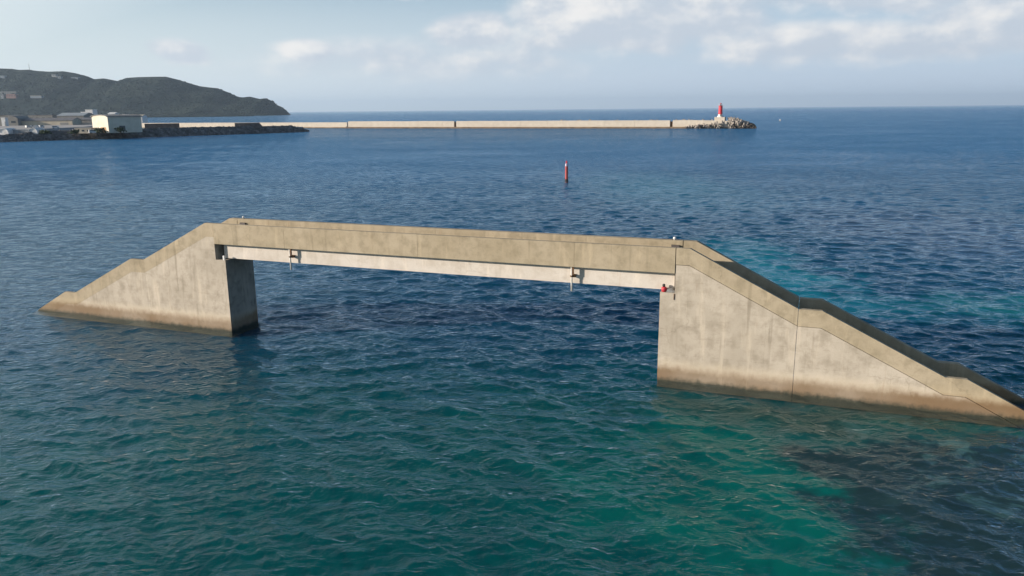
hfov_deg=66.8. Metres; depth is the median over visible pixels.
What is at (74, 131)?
shrub
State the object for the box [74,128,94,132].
cream annex
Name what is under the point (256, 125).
wall
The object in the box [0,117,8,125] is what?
white kiosk
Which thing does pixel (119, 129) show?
shrub
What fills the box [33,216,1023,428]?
concrete footbridge
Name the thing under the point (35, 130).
white dome tent
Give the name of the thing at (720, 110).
lighthouse
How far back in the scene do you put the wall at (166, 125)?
460.56 m
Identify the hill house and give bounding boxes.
[0,91,18,93]
[6,94,17,97]
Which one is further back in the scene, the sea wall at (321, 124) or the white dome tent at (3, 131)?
the sea wall at (321, 124)
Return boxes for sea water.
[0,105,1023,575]
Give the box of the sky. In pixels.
[0,0,1023,111]
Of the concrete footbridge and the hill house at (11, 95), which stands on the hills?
the hill house at (11, 95)
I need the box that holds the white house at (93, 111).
[85,109,97,114]
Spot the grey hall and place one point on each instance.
(42, 116)
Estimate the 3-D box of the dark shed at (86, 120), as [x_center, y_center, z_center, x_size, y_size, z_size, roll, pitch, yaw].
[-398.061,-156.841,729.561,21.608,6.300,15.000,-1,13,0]
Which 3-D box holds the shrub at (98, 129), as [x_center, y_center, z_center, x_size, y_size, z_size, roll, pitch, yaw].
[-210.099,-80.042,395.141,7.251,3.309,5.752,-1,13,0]
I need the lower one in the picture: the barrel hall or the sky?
the barrel hall
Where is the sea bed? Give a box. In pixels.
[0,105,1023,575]
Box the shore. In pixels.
[147,115,253,117]
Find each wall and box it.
[81,122,347,127]
[144,123,179,127]
[235,123,263,127]
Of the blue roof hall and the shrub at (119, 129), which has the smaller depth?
the shrub at (119, 129)
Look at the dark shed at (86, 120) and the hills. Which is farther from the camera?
the hills
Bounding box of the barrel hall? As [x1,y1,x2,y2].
[0,115,28,125]
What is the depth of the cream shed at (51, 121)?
703.76 m
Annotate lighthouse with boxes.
[717,103,722,116]
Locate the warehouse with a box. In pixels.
[90,114,142,132]
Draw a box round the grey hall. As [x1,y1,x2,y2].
[28,115,56,117]
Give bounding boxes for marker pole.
[565,161,567,182]
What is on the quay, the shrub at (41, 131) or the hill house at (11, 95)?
the shrub at (41, 131)
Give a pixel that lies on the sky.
(298, 55)
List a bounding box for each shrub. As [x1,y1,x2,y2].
[38,129,51,134]
[68,129,78,133]
[94,127,107,133]
[114,127,126,132]
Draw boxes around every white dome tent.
[0,128,14,134]
[28,127,44,133]
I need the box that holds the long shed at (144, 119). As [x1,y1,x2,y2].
[141,115,147,122]
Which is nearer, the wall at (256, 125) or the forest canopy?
the wall at (256, 125)
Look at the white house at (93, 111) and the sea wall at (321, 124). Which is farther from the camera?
the white house at (93, 111)
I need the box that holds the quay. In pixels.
[0,125,302,135]
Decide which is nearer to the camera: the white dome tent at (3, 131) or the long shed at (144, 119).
the white dome tent at (3, 131)
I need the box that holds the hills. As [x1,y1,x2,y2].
[0,68,290,116]
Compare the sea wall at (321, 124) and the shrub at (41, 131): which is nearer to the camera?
the shrub at (41, 131)
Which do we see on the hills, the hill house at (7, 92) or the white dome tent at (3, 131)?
the hill house at (7, 92)
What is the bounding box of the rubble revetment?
[0,125,308,141]
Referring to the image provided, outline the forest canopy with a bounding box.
[0,68,284,115]
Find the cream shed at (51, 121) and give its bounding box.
[21,118,81,124]
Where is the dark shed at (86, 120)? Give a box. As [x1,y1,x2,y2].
[79,118,91,122]
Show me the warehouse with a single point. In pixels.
(127, 122)
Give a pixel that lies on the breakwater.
(639, 124)
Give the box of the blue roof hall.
[57,113,93,117]
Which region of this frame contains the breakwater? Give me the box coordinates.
[345,117,743,128]

